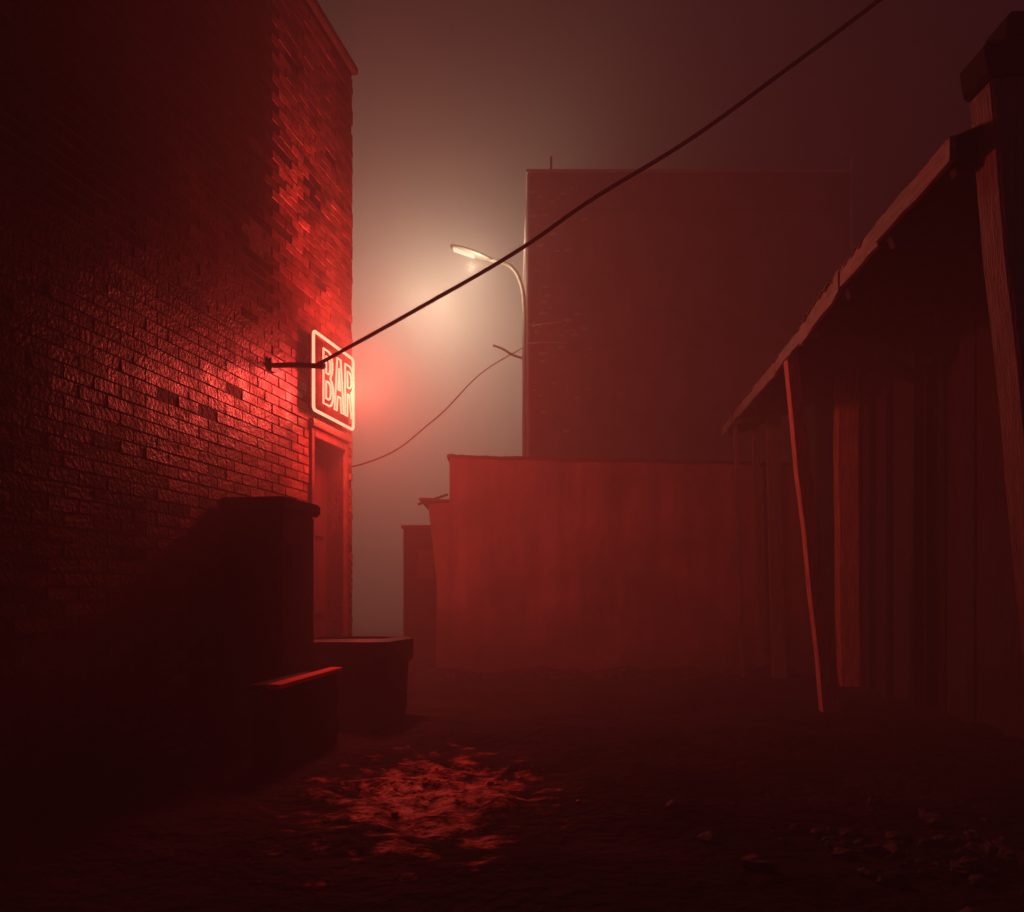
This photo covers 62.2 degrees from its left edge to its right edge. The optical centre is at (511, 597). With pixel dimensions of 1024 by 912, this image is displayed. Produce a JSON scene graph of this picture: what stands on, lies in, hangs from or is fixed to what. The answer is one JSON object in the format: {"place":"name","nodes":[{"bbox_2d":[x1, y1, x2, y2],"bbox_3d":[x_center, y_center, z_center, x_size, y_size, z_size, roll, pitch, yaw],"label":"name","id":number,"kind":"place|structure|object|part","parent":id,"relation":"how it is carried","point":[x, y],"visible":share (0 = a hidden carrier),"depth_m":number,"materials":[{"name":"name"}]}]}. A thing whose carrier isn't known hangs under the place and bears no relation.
{"place":"outdoors","nodes":[
{"label":"outdoors","id":0,"kind":"place"},
{"bbox_2d":[416,576,435,577],"bbox_3d":[-1.375,-0.323,13.579,0.310,0.045,0.038,0,0,0],"label":"window sill","id":1,"kind":"structure","parent":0,"point":[425,576],"depth_m":13.56,"materials":[{"name":"concrete"}]},
{"bbox_2d":[0,599,1023,911],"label":"ground","id":2,"kind":"structure","parent":0,"point":[630,755],"depth_m":3.98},
{"bbox_2d":[0,0,350,818],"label":"walls","id":3,"kind":"structure","parent":2,"relation":"on","point":[254,232],"depth_m":4.96,"materials":[{"name":"red brick"}]},
{"bbox_2d":[269,358,275,372],"bbox_3d":[-1.831,-1.770,6.487,0.023,0.100,0.080,0,0,11],"label":"bracket plate","id":4,"kind":"object","parent":3,"relation":"attached to","point":[271,362],"visible":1,"depth_m":6.46,"materials":[{"name":"metal"}]},
{"bbox_2d":[273,362,318,368],"bbox_3d":[-1.656,-1.760,6.459,0.423,0.059,0.050,0,0,8],"label":"cable bracket","id":5,"kind":"object","parent":3,"relation":"attached to","point":[292,365],"visible":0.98,"depth_m":6.44,"materials":[{"name":"metal"}]},
{"bbox_2d":[318,361,325,369],"bbox_3d":[-1.443,-1.755,6.430,0.050,0.050,0.065,0,0,11],"label":"insulator","id":6,"kind":"object","parent":5,"relation":"attached to","point":[322,366],"visible":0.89,"depth_m":6.41,"materials":[{"name":"ceramic"}]},
{"bbox_2d":[312,0,881,368],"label":"power cable","id":7,"kind":"object","parent":6,"relation":"hanging from","point":[647,165],"visible":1,"depth_m":5.95,"materials":[{"name":"rubber"}]},
{"bbox_2d":[300,330,354,430],"bbox_3d":[-1.601,-1.865,7.394,0.134,0.674,0.927,0,0,11],"label":"neon bar sign","id":8,"kind":"object","parent":3,"relation":"attached to","point":[329,396],"visible":0.93,"depth_m":7.35,"materials":[{"name":"glass"}]},
{"bbox_2d":[308,418,350,637],"bbox_3d":[-1.672,-0.255,7.567,0.170,2.510,0.840,0,0,11],"label":"door frame","id":9,"kind":"object","parent":3,"relation":"attached to","point":[327,434],"visible":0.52,"depth_m":7.90,"materials":[{"name":"brown wood"}]},
{"bbox_2d":[315,447,326,637],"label":"door panels","id":10,"kind":"object","parent":9,"relation":"in","point":[321,546],"visible":0.2,"depth_m":7.77,"materials":[{"name":"brown wood"}]},
{"bbox_2d":[306,0,357,75],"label":"coping","id":11,"kind":"object","parent":3,"relation":"on","point":[319,13],"visible":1,"depth_m":7.59,"materials":[{"name":"concrete"}]},
{"bbox_2d":[0,0,352,814],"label":"bricks","id":12,"kind":"object","parent":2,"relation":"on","point":[112,60],"visible":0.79,"depth_m":4.97,"materials":[{"name":"red brick"}]},
{"bbox_2d":[218,496,319,742],"bbox_3d":[-1.686,0.190,5.951,0.480,1.720,0.600,0,0,11],"label":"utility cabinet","id":13,"kind":"object","parent":2,"relation":"on","point":[268,587],"visible":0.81,"depth_m":5.70,"materials":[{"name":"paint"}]},
{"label":"front doors","id":14,"kind":"part","parent":13,"relation":"part of","materials":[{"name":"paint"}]},
{"bbox_2d":[247,667,341,769],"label":"low wall","id":15,"kind":"structure","parent":2,"relation":"on","point":[295,719],"depth_m":5.08,"materials":[{"name":"concrete"}]},
{"bbox_2d":[314,635,413,730],"bbox_3d":[-1.250,0.687,6.850,0.760,0.739,0.760,0,0,11],"label":"dumpster","id":16,"kind":"object","parent":2,"relation":"on","point":[372,679],"visible":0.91,"depth_m":6.50,"materials":[{"name":"paint"}]},
{"bbox_2d":[403,528,436,657],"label":"walls","id":17,"kind":"structure","parent":2,"relation":"on","point":[419,608],"depth_m":13.60,"materials":[{"name":"brown brick"}]},
{"bbox_2d":[401,525,430,528],"bbox_3d":[-1.300,-1.125,14.015,0.940,0.049,0.930,0,0,0],"label":"roof edge","id":18,"kind":"object","parent":17,"relation":"on","point":[415,526],"visible":0.21,"depth_m":13.55,"materials":[{"name":"metal"}]},
{"bbox_2d":[418,550,433,574],"bbox_3d":[-1.375,-0.550,13.589,0.250,0.400,0.018,0,0,0],"label":"window","id":19,"kind":"structure","parent":17,"relation":"attached to","point":[425,562],"depth_m":13.58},
{"bbox_2d":[418,494,448,667],"bbox_3d":[-1.018,-0.071,12.199,0.409,2.542,2.464,0,0,0],"label":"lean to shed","id":20,"kind":"object","parent":2,"relation":"on","point":[437,508],"visible":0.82,"depth_m":11.05,"materials":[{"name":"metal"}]},
{"bbox_2d":[340,742,580,825],"bbox_3d":[-0.406,1.014,4.817,1.128,0.104,1.936,0,0,-13],"label":"broken brick rubble","id":21,"kind":"object","parent":2,"relation":"on","point":[449,782],"visible":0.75,"depth_m":4.54,"materials":[{"name":"red brick"}]},
{"bbox_2d":[450,244,526,455],"bbox_3d":[-0.450,-2.810,16.200,1.460,7.820,0.280,0,0,0],"label":"street lamp","id":22,"kind":"object","parent":2,"relation":"on","point":[467,252],"visible":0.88,"depth_m":16.16,"materials":[{"name":"metal"}]},
{"bbox_2d":[352,347,522,466],"bbox_3d":[-0.765,-3.020,12.352,0.194,3.457,7.843,0,0,16],"label":"service wire","id":23,"kind":"object","parent":22,"relation":"attached to","point":[434,418],"visible":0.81,"depth_m":11.23,"materials":[{"name":"rubber"}]},
{"bbox_2d":[202,663,1023,911],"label":"rubble pile","id":24,"kind":"object","parent":2,"relation":"on","point":[963,866],"visible":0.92,"depth_m":3.45,"materials":[{"name":"stone"}]},
{"bbox_2d":[447,454,813,674],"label":"garage","id":25,"kind":"structure","parent":2,"relation":"on","point":[584,565],"depth_m":11.00,"materials":[{"name":"metal"}]},
{"bbox_2d":[524,173,851,461],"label":"walls","id":26,"kind":"structure","parent":2,"relation":"on","point":[696,386],"depth_m":15.50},
{"bbox_2d":[527,174,529,455],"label":"quoin trim","id":27,"kind":"structure","parent":26,"relation":"attached to","point":[528,316],"depth_m":15.48,"materials":[{"name":"grey concrete"}]},
{"bbox_2d":[527,341,566,344],"bbox_3d":[0.639,-4.616,15.440,0.722,0.066,0.036,0,0,0],"label":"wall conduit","id":28,"kind":"object","parent":26,"relation":"attached to","point":[545,342],"depth_m":15.43,"materials":[{"name":"metal"}]},
{"bbox_2d":[532,321,561,327],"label":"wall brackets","id":29,"kind":"object","parent":26,"relation":"attached to","point":[550,323],"depth_m":15.40,"materials":[{"name":"grey metal"}]},
{"bbox_2d":[530,188,591,432],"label":"chipped patches","id":30,"kind":"object","parent":26,"relation":"attached to","point":[571,332],"visible":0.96,"depth_m":15.49,"materials":[{"name":"brown brick"}]},
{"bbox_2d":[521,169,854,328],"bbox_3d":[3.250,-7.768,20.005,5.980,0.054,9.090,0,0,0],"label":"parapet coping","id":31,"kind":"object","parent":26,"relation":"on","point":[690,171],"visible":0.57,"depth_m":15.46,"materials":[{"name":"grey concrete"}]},
{"bbox_2d":[530,207,849,344],"bbox_3d":[3.265,-5.850,15.485,5.870,2.500,0.029,0,0,0],"label":"floor band","id":32,"kind":"object","parent":26,"relation":"attached to","point":[686,209],"visible":0.82,"depth_m":15.47,"materials":[{"name":"concrete"}]},
{"bbox_2d":[567,254,823,461],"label":"bricked windows","id":33,"kind":"structure","parent":26,"relation":"attached to","point":[733,293],"depth_m":15.49,"materials":[{"name":"brown brick"}]},
{"bbox_2d":[721,125,1023,739],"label":"timber shed","id":34,"kind":"structure","parent":2,"relation":"on","point":[881,369],"depth_m":7.50,"materials":[{"name":"wood"}]},
{"bbox_2d":[969,76,1023,658],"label":"shaft","id":35,"kind":"object","parent":2,"relation":"on","point":[997,109],"visible":1,"depth_m":3.95,"materials":[{"name":"brown wood"}]},
{"bbox_2d":[960,39,1023,101],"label":"cap","id":36,"kind":"object","parent":35,"relation":"on","point":[989,61],"visible":0.77,"depth_m":3.89,"materials":[{"name":"metal"}]},
{"bbox_2d":[986,11,1023,42],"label":"gate pillar","id":37,"kind":"structure","parent":36,"relation":"on","point":[1010,26],"depth_m":3.90,"materials":[{"name":"metal"}]},
{"bbox_2d":[317,0,1023,598],"label":"sky","id":38,"kind":"structure","parent":0,"point":[453,101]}
]}

